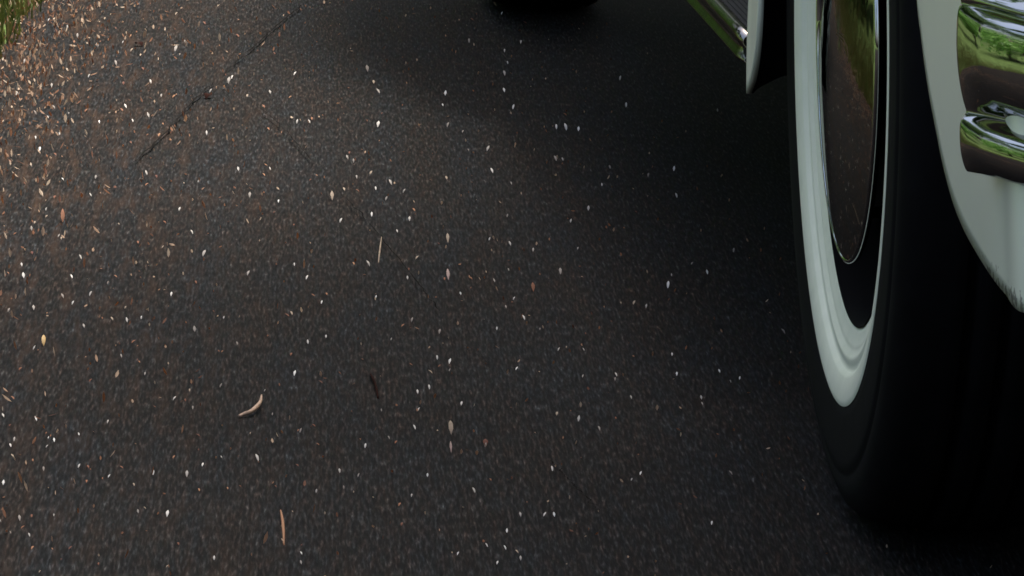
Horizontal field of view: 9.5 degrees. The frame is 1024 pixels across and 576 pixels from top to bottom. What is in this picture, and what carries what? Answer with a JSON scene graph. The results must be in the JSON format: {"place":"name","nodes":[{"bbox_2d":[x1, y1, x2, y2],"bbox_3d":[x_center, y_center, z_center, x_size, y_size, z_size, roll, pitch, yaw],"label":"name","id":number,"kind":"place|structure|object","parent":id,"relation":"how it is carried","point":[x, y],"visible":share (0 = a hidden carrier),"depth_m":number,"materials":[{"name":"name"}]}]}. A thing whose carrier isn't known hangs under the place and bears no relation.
{"place":"outdoors","nodes":[
{"label":"outdoors","id":0,"kind":"place"},
{"bbox_2d":[0,0,1023,575],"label":"driveway","id":1,"kind":"structure","parent":0,"point":[718,136],"depth_m":4.84,"materials":[{"name":"black asphalt"}]},
{"bbox_2d":[42,335,45,345],"bbox_3d":[-0.355,0.040,4.661,0.003,0.007,0.008,-1,9,-4],"label":"yellow leaf","id":2,"kind":"object","parent":1,"relation":"on","point":[43,339],"visible":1,"depth_m":4.66,"materials":[{"name":"yellow plant"}]},
{"bbox_2d":[61,209,64,221],"bbox_3d":[-0.386,-0.062,5.282,0.004,0.010,0.012,-1,9,-4],"label":"orange leaf","id":3,"kind":"object","parent":1,"relation":"on","point":[62,214],"visible":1,"depth_m":5.28,"materials":[{"name":"orange plant"}]},
{"bbox_2d":[131,82,213,162],"bbox_3d":[-0.322,-0.161,5.900,0.008,0.001,0.612,1,9,4],"label":"pavement crack","id":4,"kind":"object","parent":1,"relation":"on","point":[194,98],"visible":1,"depth_m":5.85,"materials":[{"name":"black asphalt"}]},
{"bbox_2d":[204,93,212,98],"bbox_3d":[-0.300,-0.190,6.086,0.010,0.005,0.013,-3,10,-15],"label":"dark leaf","id":5,"kind":"object","parent":1,"relation":"on","point":[206,95],"visible":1,"depth_m":6.08,"materials":[{"name":"brown plant"}]},
{"bbox_2d":[238,394,261,417],"bbox_3d":[-0.183,0.084,4.390,0.009,0.007,0.061,2,9,13],"label":"curved twig","id":6,"kind":"object","parent":1,"relation":"on","point":[252,409],"visible":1,"depth_m":4.37,"materials":[{"name":"beige wood"}]},
{"bbox_2d":[225,3,304,71],"bbox_3d":[-0.262,-0.270,6.570,0.007,0.001,0.655,1,9,6],"label":"pavement crack","id":7,"kind":"object","parent":1,"relation":"on","point":[263,37],"visible":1,"depth_m":6.55,"materials":[{"name":"black asphalt"}]},
{"bbox_2d":[280,510,284,544],"bbox_3d":[-0.148,0.154,3.976,0.003,0.002,0.113,-1,9,-4],"label":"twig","id":8,"kind":"object","parent":1,"relation":"on","point":[283,527],"visible":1,"depth_m":3.97,"materials":[{"name":"brown wood"}]},
{"bbox_2d":[256,104,313,161],"bbox_3d":[-0.214,-0.148,5.816,0.006,0.001,0.421,-2,9,-10],"label":"pavement crack","id":9,"kind":"object","parent":1,"relation":"on","point":[287,131],"visible":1,"depth_m":5.82,"materials":[{"name":"black asphalt"}]},
{"bbox_2d":[370,373,378,398],"bbox_3d":[-0.100,0.070,4.486,0.003,0.004,0.096,-1,9,-4],"label":"thin twig","id":10,"kind":"object","parent":1,"relation":"on","point":[375,384],"visible":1,"depth_m":4.48,"materials":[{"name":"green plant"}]},
{"bbox_2d":[378,237,381,262],"bbox_3d":[-0.110,-0.033,5.125,0.001,0.002,0.138,0,9,0],"label":"straw stalk","id":11,"kind":"object","parent":1,"relation":"on","point":[379,250],"visible":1,"depth_m":5.12,"materials":[{"name":"beige plant"}]},
{"bbox_2d":[340,192,441,312],"bbox_3d":[-0.102,-0.034,5.113,0.006,0.001,0.668,-1,9,-8],"label":"pavement crack","id":12,"kind":"object","parent":1,"relation":"on","point":[393,252],"visible":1,"depth_m":5.09,"materials":[{"name":"black asphalt"}]},
{"bbox_2d":[449,420,452,433],"bbox_3d":[-0.043,0.098,4.301,0.003,0.009,0.008,-1,9,-4],"label":"seed husk","id":13,"kind":"object","parent":1,"relation":"on","point":[450,425],"visible":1,"depth_m":4.30,"materials":[{"name":"beige plant"}]},
{"bbox_2d":[0,0,996,575],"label":"leaf litter","id":14,"kind":"object","parent":1,"relation":"on","point":[40,66],"visible":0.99,"depth_m":6.01,"materials":[{"name":"brown plant"}]},
{"bbox_2d":[551,459,599,509],"bbox_3d":[0.041,0.130,4.103,0.005,0.001,0.189,-2,9,-10],"label":"pavement crack","id":15,"kind":"object","parent":1,"relation":"on","point":[573,483],"visible":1,"depth_m":4.11,"materials":[{"name":"black asphalt"}]},
{"bbox_2d":[492,0,1023,530],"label":"vintage car","id":16,"kind":"object","parent":1,"relation":"on","point":[906,142],"visible":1,"depth_m":3.77,"materials":[{"name":"paint"}]},
{"label":"ground","id":17,"kind":"structure","parent":0,"visible":0},
{"bbox_2d":[0,0,43,58],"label":"grass verge","id":18,"kind":"object","parent":17,"relation":"on","point":[5,10],"depth_m":6.76,"materials":[{"name":"green plant"}]}
]}

